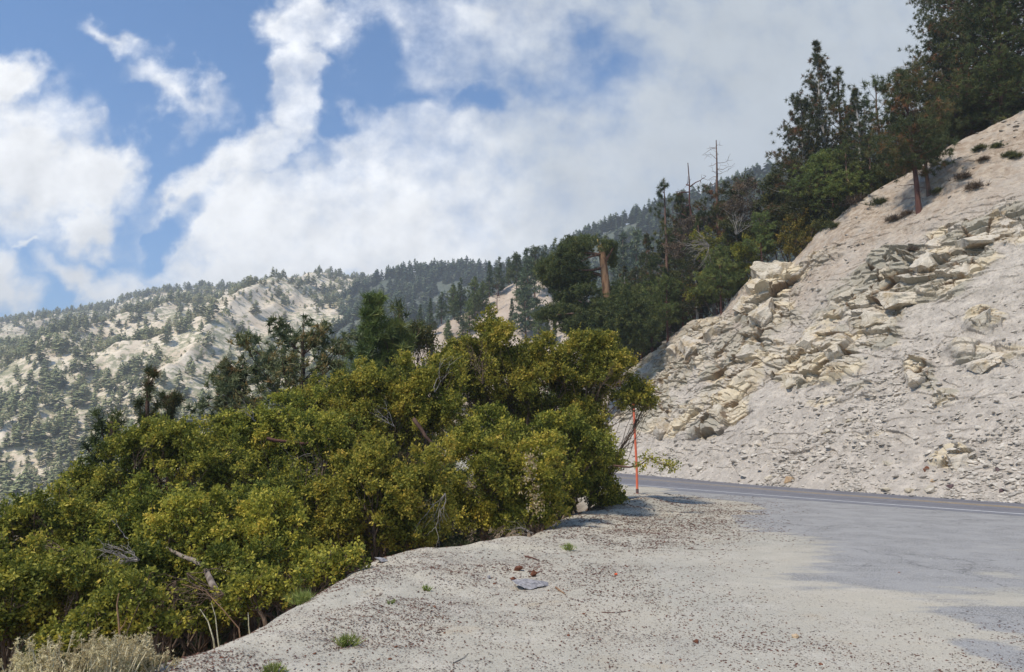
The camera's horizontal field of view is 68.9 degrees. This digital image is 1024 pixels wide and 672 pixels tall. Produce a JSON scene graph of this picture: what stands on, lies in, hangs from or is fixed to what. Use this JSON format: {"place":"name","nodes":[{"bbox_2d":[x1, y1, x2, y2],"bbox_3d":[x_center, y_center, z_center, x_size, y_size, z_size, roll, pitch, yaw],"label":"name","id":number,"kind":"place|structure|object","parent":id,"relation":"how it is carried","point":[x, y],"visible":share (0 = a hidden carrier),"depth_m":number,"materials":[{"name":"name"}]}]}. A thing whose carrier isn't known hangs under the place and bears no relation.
{"place":"outdoors","nodes":[
{"label":"outdoors","id":0,"kind":"place"},
{"bbox_2d":[0,272,360,517],"bbox_3d":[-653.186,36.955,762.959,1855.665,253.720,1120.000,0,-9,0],"label":"mountain terrain","id":1,"kind":"structure","parent":0,"point":[173,348],"depth_m":447.14,"materials":[{"name":"stone"}]},
{"bbox_2d":[0,388,122,507],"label":"valley forest","id":2,"kind":"object","parent":1,"relation":"on","point":[72,432],"visible":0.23,"depth_m":322.69,"materials":[{"name":"plant"}]},
{"bbox_2d":[0,264,384,501],"bbox_3d":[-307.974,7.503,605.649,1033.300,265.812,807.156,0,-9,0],"label":"mountain forest","id":3,"kind":"object","parent":1,"relation":"on","point":[24,345],"visible":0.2,"depth_m":445.72,"materials":[{"name":"plant"}]},
{"bbox_2d":[4,460,766,671],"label":"ground","id":4,"kind":"structure","parent":0,"point":[512,547],"depth_m":8.08,"materials":[{"name":"gravel"}]},
{"bbox_2d":[8,651,36,671],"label":"brush plant","id":5,"kind":"object","parent":4,"relation":"on","point":[26,666],"visible":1,"depth_m":4.93,"materials":[{"name":"beige plant"}]},
{"bbox_2d":[0,631,75,671],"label":"brush plant","id":6,"kind":"object","parent":4,"relation":"on","point":[41,650],"visible":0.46,"depth_m":5.69,"materials":[{"name":"beige plant"}]},
{"bbox_2d":[0,645,105,671],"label":"brush plant","id":7,"kind":"object","parent":4,"relation":"on","point":[76,662],"visible":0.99,"depth_m":4.99,"materials":[{"name":"beige plant"}]},
{"bbox_2d":[25,634,96,671],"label":"brush plant","id":8,"kind":"object","parent":4,"relation":"on","point":[58,655],"visible":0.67,"depth_m":5.24,"materials":[{"name":"beige plant"}]},
{"bbox_2d":[0,470,127,665],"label":"oak shrub","id":9,"kind":"object","parent":4,"relation":"on","point":[24,516],"visible":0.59,"depth_m":12.82,"materials":[{"name":"green plant"}]},
{"bbox_2d":[0,525,138,671],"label":"oak shrub","id":10,"kind":"object","parent":4,"relation":"on","point":[36,586],"visible":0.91,"depth_m":9.73,"materials":[{"name":"green plant"}]},
{"bbox_2d":[11,403,161,668],"bbox_3d":[-8.865,7.539,16.323,5.170,12.214,4.422,-8,-12,44],"label":"pine tree","id":11,"kind":"object","parent":4,"relation":"on","point":[98,426],"visible":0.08,"depth_m":17.24,"materials":[{"name":"green plant"}]},
{"bbox_2d":[55,627,129,671],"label":"brush plant","id":12,"kind":"object","parent":4,"relation":"on","point":[94,633],"visible":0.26,"depth_m":5.53,"materials":[{"name":"beige plant"}]},
{"bbox_2d":[23,564,197,671],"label":"oak shrub","id":13,"kind":"object","parent":4,"relation":"on","point":[130,587],"visible":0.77,"depth_m":8.90,"materials":[{"name":"green plant"}]},
{"bbox_2d":[82,638,151,671],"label":"brush plant","id":14,"kind":"object","parent":4,"relation":"on","point":[122,659],"visible":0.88,"depth_m":5.05,"materials":[{"name":"beige plant"}]},
{"bbox_2d":[81,626,153,671],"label":"brush plant","id":15,"kind":"object","parent":4,"relation":"on","point":[129,642],"visible":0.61,"depth_m":5.34,"materials":[{"name":"beige plant"}]},
{"bbox_2d":[16,362,237,671],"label":"pine tree","id":16,"kind":"object","parent":4,"relation":"on","point":[148,385],"visible":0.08,"depth_m":17.63,"materials":[{"name":"green needles"},{"name":"bark"}]},
{"bbox_2d":[15,468,286,670],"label":"oak shrub","id":17,"kind":"object","parent":4,"relation":"on","point":[107,530],"visible":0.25,"depth_m":12.62,"materials":[{"name":"green plant"}]},
{"bbox_2d":[138,647,182,671],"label":"brush plant","id":18,"kind":"object","parent":4,"relation":"on","point":[155,661],"visible":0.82,"depth_m":5.55,"materials":[{"name":"beige plant"}]},
{"bbox_2d":[59,412,277,662],"bbox_3d":[-7.087,5.987,14.811,4.456,8.958,2.209,0,-9,0],"label":"oak tree","id":19,"kind":"object","parent":4,"relation":"on","point":[162,446],"visible":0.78,"depth_m":15.04,"materials":[{"name":"green plant"}]},
{"bbox_2d":[88,532,285,662],"bbox_3d":[-4.955,4.429,11.086,3.196,2.970,1.408,0,-9,0],"label":"oak shrub","id":20,"kind":"object","parent":4,"relation":"on","point":[221,555],"visible":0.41,"depth_m":11.01,"materials":[{"name":"green plant"}]},
{"bbox_2d":[136,388,273,667],"bbox_3d":[-8.027,7.306,18.444,5.730,12.117,4.907,1,-9,-4],"label":"pine tree","id":21,"kind":"object","parent":4,"relation":"on","point":[174,399],"visible":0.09,"depth_m":18.74,"materials":[{"name":"green plant"}]},
{"bbox_2d":[97,483,327,656],"bbox_3d":[-4.578,3.976,11.027,3.320,3.486,2.999,0,-9,0],"label":"oak shrub","id":22,"kind":"object","parent":4,"relation":"on","point":[193,514],"visible":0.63,"depth_m":11.63,"materials":[{"name":"green plant"}]},
{"bbox_2d":[147,356,285,656],"bbox_3d":[-8.664,8.146,23.195,8.404,15.120,8.651,-1,-9,6],"label":"fir tree","id":23,"kind":"object","parent":4,"relation":"on","point":[226,367],"visible":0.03,"depth_m":23.48,"materials":[{"name":"plant"}]},
{"bbox_2d":[197,384,353,629],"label":"oak tree","id":24,"kind":"object","parent":4,"relation":"on","point":[269,426],"visible":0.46,"depth_m":16.97,"materials":[{"name":"green plant"}]},
{"bbox_2d":[208,535,371,625],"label":"oak shrub","id":25,"kind":"object","parent":4,"relation":"on","point":[266,585],"visible":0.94,"depth_m":10.08,"materials":[{"name":"green plant"}]},
{"bbox_2d":[279,587,314,605],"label":"grass tuft","id":26,"kind":"object","parent":4,"relation":"on","point":[305,596],"visible":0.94,"depth_m":9.04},
{"bbox_2d":[257,409,372,610],"bbox_3d":[-3.851,4.328,14.305,2.627,5.852,1.904,0,-9,0],"label":"oak shrub","id":27,"kind":"object","parent":4,"relation":"on","point":[331,433],"visible":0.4,"depth_m":14.40,"materials":[{"name":"green plant"}]},
{"bbox_2d":[183,313,472,646],"bbox_3d":[-6.581,6.349,22.946,11.415,14.933,12.779,-1,-9,9],"label":"fir tree","id":28,"kind":"object","parent":4,"relation":"on","point":[284,365],"visible":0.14,"depth_m":22.68,"materials":[{"name":"plant"}]},
{"bbox_2d":[262,288,489,624],"bbox_3d":[-4.864,5.649,26.491,9.625,15.251,10.135,-1,-9,8],"label":"pine tree","id":29,"kind":"object","parent":4,"relation":"on","point":[374,302],"visible":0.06,"depth_m":27.24,"materials":[{"name":"green plant"}]},
{"bbox_2d":[301,428,460,574],"bbox_3d":[-2.433,3.920,13.905,2.990,4.387,2.208,-3,-9,18],"label":"oak shrub","id":30,"kind":"object","parent":4,"relation":"on","point":[374,496],"visible":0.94,"depth_m":13.61,"materials":[{"name":"green plant"}]},
{"bbox_2d":[278,339,486,569],"bbox_3d":[-3.319,4.437,19.023,5.581,8.562,3.097,0,-9,0],"label":"oak tree","id":31,"kind":"object","parent":4,"relation":"on","point":[411,406],"visible":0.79,"depth_m":19.12,"materials":[{"name":"green plant"}]},
{"bbox_2d":[321,315,498,590],"bbox_3d":[-4.567,6.026,26.862,8.684,14.064,8.423,-2,-9,11],"label":"pine tree","id":32,"kind":"object","parent":4,"relation":"on","point":[393,335],"visible":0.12,"depth_m":27.26,"materials":[{"name":"green plant"}]},
{"bbox_2d":[386,297,437,451],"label":"pine tree","id":33,"kind":"object","parent":4,"relation":"on","point":[398,309],"visible":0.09,"depth_m":29.53,"materials":[{"name":"green plant"}]},
{"bbox_2d":[402,320,439,434],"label":"tree","id":34,"kind":"object","parent":4,"relation":"on","point":[427,338],"visible":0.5,"depth_m":30.22,"materials":[{"name":"green plant"}]},
{"bbox_2d":[434,411,572,545],"bbox_3d":[-0.175,3.277,15.804,3.010,3.425,2.847,0,-9,0],"label":"oak shrub","id":35,"kind":"object","parent":4,"relation":"on","point":[493,464],"visible":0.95,"depth_m":15.95,"materials":[{"name":"green plant"}]},
{"bbox_2d":[434,341,625,535],"bbox_3d":[0.676,3.682,23.991,6.460,7.153,2.645,0,-9,0],"label":"oak shrub","id":36,"kind":"object","parent":4,"relation":"on","point":[601,391],"visible":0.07,"depth_m":24.03,"materials":[{"name":"green plant"}]},
{"bbox_2d":[420,302,661,535],"bbox_3d":[0.897,3.003,22.596,7.230,8.049,3.718,0,-9,0],"label":"shrub","id":37,"kind":"object","parent":4,"relation":"on","point":[561,363],"visible":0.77,"depth_m":22.28,"materials":[{"name":"green plant"}]},
{"bbox_2d":[472,400,618,532],"bbox_3d":[0.591,3.301,18.636,4.169,3.428,2.196,0,-9,0],"label":"oak shrub","id":38,"kind":"object","parent":4,"relation":"on","point":[581,435],"visible":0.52,"depth_m":18.52,"materials":[{"name":"green plant"}]},
{"bbox_2d":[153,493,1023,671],"bbox_3d":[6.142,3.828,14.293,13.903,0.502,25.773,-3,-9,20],"label":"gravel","id":39,"kind":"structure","parent":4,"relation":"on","point":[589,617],"depth_m":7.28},
{"bbox_2d":[563,426,681,516],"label":"oak shrub","id":40,"kind":"object","parent":4,"relation":"on","point":[609,493],"visible":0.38,"depth_m":19.81,"materials":[{"name":"green plant"}]},
{"bbox_2d":[0,0,1022,318],"label":"sky","id":41,"kind":"structure","parent":0,"point":[144,144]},
{"bbox_2d":[411,275,623,458],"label":"spur terrain","id":42,"kind":"structure","parent":0,"point":[503,306],"depth_m":161.03,"materials":[{"name":"stone"}]},
{"bbox_2d":[464,276,483,313],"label":"spur conifer","id":43,"kind":"object","parent":42,"relation":"on","point":[473,283],"visible":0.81,"depth_m":165.43,"materials":[{"name":"plant"}]},
{"bbox_2d":[491,256,507,295],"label":"spur conifer","id":44,"kind":"object","parent":42,"relation":"on","point":[498,269],"visible":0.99,"depth_m":172.52,"materials":[{"name":"plant"}]},
{"bbox_2d":[504,251,526,297],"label":"spur conifer","id":45,"kind":"object","parent":42,"relation":"on","point":[516,257],"visible":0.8,"depth_m":166.78,"materials":[{"name":"plant"}]},
{"bbox_2d":[511,275,537,339],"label":"spur conifer","id":46,"kind":"object","parent":42,"relation":"on","point":[526,309],"visible":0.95,"depth_m":149.62,"materials":[{"name":"plant"}]},
{"bbox_2d":[512,247,546,319],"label":"spur conifer","id":47,"kind":"object","parent":42,"relation":"on","point":[528,272],"visible":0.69,"depth_m":156.33,"materials":[{"name":"plant"}]},
{"bbox_2d":[609,231,631,285],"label":"spur conifer","id":48,"kind":"object","parent":42,"relation":"on","point":[622,252],"visible":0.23,"depth_m":184.07,"materials":[{"name":"plant"}]},
{"bbox_2d":[616,226,647,281],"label":"spur conifer","id":49,"kind":"object","parent":42,"relation":"on","point":[634,250],"visible":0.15,"depth_m":184.77,"materials":[{"name":"plant"}]},
{"bbox_2d":[329,141,917,384],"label":"forest ridge terrain","id":50,"kind":"structure","parent":0,"point":[442,286],"depth_m":583.63,"materials":[{"name":"plant"}]},
{"bbox_2d":[284,130,907,407],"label":"ridge forest","id":51,"kind":"object","parent":50,"relation":"on","point":[466,270],"visible":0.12,"depth_m":535.43,"materials":[{"name":"plant"}]},
{"bbox_2d":[510,111,1023,502],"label":"cut slope terrain","id":52,"kind":"structure","parent":0,"point":[878,265],"depth_m":39.68,"materials":[{"name":"stone"}]},
{"bbox_2d":[529,232,663,386],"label":"broken pine","id":53,"kind":"object","parent":52,"relation":"on","point":[564,274],"visible":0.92,"depth_m":62.46,"materials":[{"name":"green plant"}]},
{"bbox_2d":[633,232,672,352],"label":"pine tree","id":54,"kind":"object","parent":52,"relation":"on","point":[646,242],"visible":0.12,"depth_m":78.02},
{"bbox_2d":[653,411,670,440],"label":"boulder","id":55,"kind":"object","parent":52,"relation":"on","point":[662,426],"visible":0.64,"depth_m":49.97,"materials":[{"name":"stone"}]},
{"bbox_2d":[638,178,688,344],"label":"pine tree","id":56,"kind":"object","parent":52,"relation":"on","point":[666,266],"visible":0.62,"depth_m":70.79,"materials":[{"name":"green plant"}]},
{"bbox_2d":[647,272,684,341],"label":"pine tree","id":57,"kind":"object","parent":52,"relation":"on","point":[665,282],"visible":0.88,"depth_m":64.83,"materials":[{"name":"green plant"}]},
{"bbox_2d":[637,280,694,351],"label":"pine tree","id":58,"kind":"object","parent":52,"relation":"on","point":[644,284],"visible":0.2,"depth_m":68.90,"materials":[{"name":"green plant"}]},
{"bbox_2d":[649,198,694,268],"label":"pine tree","id":59,"kind":"object","parent":52,"relation":"on","point":[660,250],"visible":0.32,"depth_m":73.08,"materials":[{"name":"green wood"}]},
{"bbox_2d":[663,280,698,326],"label":"pine tree","id":60,"kind":"object","parent":52,"relation":"on","point":[678,285],"visible":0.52,"depth_m":64.87,"materials":[{"name":"green plant"}]},
{"bbox_2d":[656,191,725,333],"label":"pine tree","id":61,"kind":"object","parent":52,"relation":"on","point":[679,200],"visible":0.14,"depth_m":73.08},
{"bbox_2d":[678,335,703,360],"bbox_3d":[13.946,1.174,57.751,2.194,2.608,2.122,-7,-11,39],"label":"boulder","id":62,"kind":"object","parent":52,"relation":"on","point":[687,347],"visible":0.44,"depth_m":57.24,"materials":[{"name":"stone"}]},
{"bbox_2d":[663,212,722,321],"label":"tree","id":63,"kind":"object","parent":52,"relation":"on","point":[690,222],"visible":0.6,"depth_m":67.62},
{"bbox_2d":[670,249,721,319],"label":"pine tree","id":64,"kind":"object","parent":52,"relation":"on","point":[687,308],"visible":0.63,"depth_m":64.08,"materials":[{"name":"plant"}]},
{"bbox_2d":[672,206,750,315],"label":"tree","id":65,"kind":"object","parent":52,"relation":"on","point":[705,240],"visible":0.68,"depth_m":63.86,"materials":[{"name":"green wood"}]},
{"bbox_2d":[681,140,747,310],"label":"pine tree","id":66,"kind":"object","parent":52,"relation":"on","point":[718,231],"visible":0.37,"depth_m":66.31,"materials":[{"name":"green plant"}]},
{"bbox_2d":[682,267,750,315],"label":"shrub","id":67,"kind":"object","parent":52,"relation":"on","point":[690,297],"visible":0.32,"depth_m":62.52,"materials":[{"name":"plant"}]},
{"bbox_2d":[686,244,750,315],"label":"pine tree","id":68,"kind":"object","parent":52,"relation":"on","point":[720,254],"visible":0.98,"depth_m":60.27,"materials":[{"name":"green plant"}]},
{"bbox_2d":[698,259,738,314],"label":"pine tree","id":69,"kind":"object","parent":52,"relation":"on","point":[710,267],"visible":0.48,"depth_m":61.69,"materials":[{"name":"green plant"}]},
{"bbox_2d":[711,171,757,289],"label":"tree","id":70,"kind":"object","parent":52,"relation":"on","point":[732,192],"visible":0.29,"depth_m":67.15,"materials":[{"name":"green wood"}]},
{"bbox_2d":[720,176,763,285],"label":"tree","id":71,"kind":"object","parent":52,"relation":"on","point":[740,205],"visible":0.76,"depth_m":64.09,"materials":[{"name":"plant"}]},
{"bbox_2d":[714,212,780,279],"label":"tree","id":72,"kind":"object","parent":52,"relation":"on","point":[724,225],"visible":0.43,"depth_m":62.63,"materials":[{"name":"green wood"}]},
{"bbox_2d":[726,231,791,278],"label":"shrub","id":73,"kind":"object","parent":52,"relation":"on","point":[737,248],"visible":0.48,"depth_m":60.31,"materials":[{"name":"plant"}]},
{"bbox_2d":[743,211,777,261],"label":"pine tree","id":74,"kind":"object","parent":52,"relation":"on","point":[757,232],"visible":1,"depth_m":59.07,"materials":[{"name":"green plant"}]},
{"bbox_2d":[748,297,774,327],"bbox_3d":[17.345,-1.377,50.805,2.644,2.701,2.115,23,-12,-23],"label":"boulder","id":75,"kind":"object","parent":52,"relation":"on","point":[761,316],"visible":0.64,"depth_m":50.04,"materials":[{"name":"stone"}]},
{"bbox_2d":[750,261,792,278],"bbox_3d":[19.743,-4.393,56.714,3.216,2.902,2.832,4,-9,-26],"label":"boulder","id":76,"kind":"object","parent":52,"relation":"on","point":[762,270],"visible":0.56,"depth_m":56.01,"materials":[{"name":"stone"}]},
{"bbox_2d":[748,171,797,261],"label":"shrub","id":77,"kind":"object","parent":52,"relation":"on","point":[766,198],"visible":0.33,"depth_m":63.18,"materials":[{"name":"plant"}]},
{"bbox_2d":[759,201,821,261],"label":"shrub","id":78,"kind":"object","parent":52,"relation":"on","point":[771,215],"visible":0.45,"depth_m":60.22,"materials":[{"name":"plant"}]},
{"bbox_2d":[773,207,816,257],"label":"shrub","id":79,"kind":"object","parent":52,"relation":"on","point":[797,231],"visible":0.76,"depth_m":57.58,"materials":[{"name":"green plant"}]},
{"bbox_2d":[759,98,838,246],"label":"pine tree","id":80,"kind":"object","parent":52,"relation":"on","point":[802,141],"visible":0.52,"depth_m":59.61,"materials":[{"name":"plant"}]},
{"bbox_2d":[795,330,818,352],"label":"boulder","id":81,"kind":"object","parent":52,"relation":"on","point":[807,340],"visible":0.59,"depth_m":44.16,"materials":[{"name":"stone"}]},
{"bbox_2d":[615,119,1023,503],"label":"slope rubble","id":82,"kind":"object","parent":52,"relation":"on","point":[796,462],"visible":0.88,"depth_m":32.94,"materials":[{"name":"stone"}]},
{"bbox_2d":[764,38,876,236],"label":"pine tree","id":83,"kind":"object","parent":52,"relation":"on","point":[815,86],"visible":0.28,"depth_m":61.19,"materials":[{"name":"plant"}]},
{"bbox_2d":[779,148,879,220],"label":"tree","id":84,"kind":"object","parent":52,"relation":"on","point":[832,179],"visible":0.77,"depth_m":55.48,"materials":[{"name":"green plant"}]},
{"bbox_2d":[817,66,875,159],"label":"pine tree","id":85,"kind":"object","parent":52,"relation":"on","point":[837,70],"visible":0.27,"depth_m":61.82,"materials":[{"name":"green plant"}]},
{"bbox_2d":[810,174,882,231],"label":"shrub","id":86,"kind":"object","parent":52,"relation":"on","point":[832,212],"visible":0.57,"depth_m":55.04,"materials":[{"name":"plant"}]},
{"bbox_2d":[821,139,877,205],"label":"pine tree","id":87,"kind":"object","parent":52,"relation":"on","point":[845,145],"visible":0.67,"depth_m":55.44,"materials":[{"name":"green plant"}]},
{"bbox_2d":[833,87,897,196],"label":"pine tree","id":88,"kind":"object","parent":52,"relation":"on","point":[854,98],"visible":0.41,"depth_m":57.45,"materials":[{"name":"plant"}]},
{"bbox_2d":[828,155,904,201],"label":"shrub","id":89,"kind":"object","parent":52,"relation":"on","point":[884,178],"visible":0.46,"depth_m":54.93,"materials":[{"name":"plant"}]},
{"bbox_2d":[849,133,890,192],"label":"pine tree","id":90,"kind":"object","parent":52,"relation":"on","point":[870,142],"visible":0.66,"depth_m":55.03,"materials":[{"name":"green plant"}]},
{"bbox_2d":[860,310,893,327],"bbox_3d":[20.016,-0.695,39.996,2.579,1.135,2.063,18,4,21],"label":"boulder","id":91,"kind":"object","parent":52,"relation":"on","point":[871,318],"visible":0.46,"depth_m":39.54,"materials":[{"name":"stone"}]},
{"bbox_2d":[848,73,911,161],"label":"pine tree","id":92,"kind":"object","parent":52,"relation":"on","point":[875,82],"visible":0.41,"depth_m":59.27,"materials":[{"name":"green plant"}]},
{"bbox_2d":[876,291,917,310],"bbox_3d":[21.078,-1.794,39.473,3.301,1.114,2.641,9,4,22],"label":"boulder","id":93,"kind":"object","parent":52,"relation":"on","point":[898,301],"visible":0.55,"depth_m":38.89,"materials":[{"name":"stone"}]},
{"bbox_2d":[864,59,963,213],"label":"pine tree","id":94,"kind":"object","parent":52,"relation":"on","point":[905,80],"visible":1,"depth_m":46.83,"materials":[{"name":"green plant"}]},
{"bbox_2d":[909,252,939,273],"bbox_3d":[22.481,-3.731,40.470,1.426,1.503,2.452,-8,-11,42],"label":"boulder","id":95,"kind":"object","parent":52,"relation":"on","point":[926,262],"visible":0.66,"depth_m":39.78,"materials":[{"name":"stone"}]},
{"bbox_2d":[899,109,954,196],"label":"pine tree","id":96,"kind":"object","parent":52,"relation":"on","point":[927,181],"visible":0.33,"depth_m":47.53,"materials":[{"name":"green plant"}]},
{"bbox_2d":[900,27,989,153],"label":"pine tree","id":97,"kind":"object","parent":52,"relation":"on","point":[933,36],"visible":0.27,"depth_m":54.86,"materials":[{"name":"plant"}]},
{"bbox_2d":[946,452,969,470],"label":"boulder","id":98,"kind":"object","parent":52,"relation":"on","point":[955,460],"visible":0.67,"depth_m":26.39,"materials":[{"name":"stone"}]},
{"bbox_2d":[898,0,1022,148],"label":"pine tree","id":99,"kind":"object","parent":52,"relation":"on","point":[921,42],"visible":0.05,"depth_m":60.13,"materials":[{"name":"green plant"}]},
{"bbox_2d":[902,0,1022,140],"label":"pine tree","id":100,"kind":"object","parent":52,"relation":"on","point":[943,3],"visible":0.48,"depth_m":53.16,"materials":[{"name":"green plant"}]},
{"bbox_2d":[924,96,1017,147],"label":"shrub","id":101,"kind":"object","parent":52,"relation":"on","point":[961,133],"visible":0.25,"depth_m":52.44,"materials":[{"name":"plant"}]},
{"bbox_2d":[954,233,994,248],"bbox_3d":[24.774,-4.881,39.006,2.813,1.095,2.250,-8,-2,-5],"label":"boulder","id":102,"kind":"object","parent":52,"relation":"on","point":[975,242],"visible":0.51,"depth_m":38.55,"materials":[{"name":"stone"}]},
{"bbox_2d":[926,0,1023,128],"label":"pine tree","id":103,"kind":"object","parent":52,"relation":"on","point":[1002,71],"visible":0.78,"depth_m":50.91,"materials":[{"name":"green plant"}]},
{"bbox_2d":[964,351,1007,373],"bbox_3d":[19.774,0.977,30.401,2.359,0.637,1.887,-22,-10,19],"label":"boulder","id":104,"kind":"object","parent":52,"relation":"on","point":[982,365],"visible":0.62,"depth_m":30.06,"materials":[{"name":"stone"}]},
{"bbox_2d":[960,0,1023,114],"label":"pine tree","id":105,"kind":"object","parent":52,"relation":"on","point":[1008,28],"visible":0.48,"depth_m":51.21,"materials":[{"name":"green plant"}]},
{"bbox_2d":[614,473,1023,515],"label":"road","id":106,"kind":"structure","parent":0,"point":[755,491],"depth_m":26.89,"materials":[{"name":"asphalt"}]},
{"bbox_2d":[647,490,1023,671],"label":"turnout pavement","id":107,"kind":"structure","parent":0,"point":[824,563],"depth_m":8.99,"materials":[{"name":"asphalt"}]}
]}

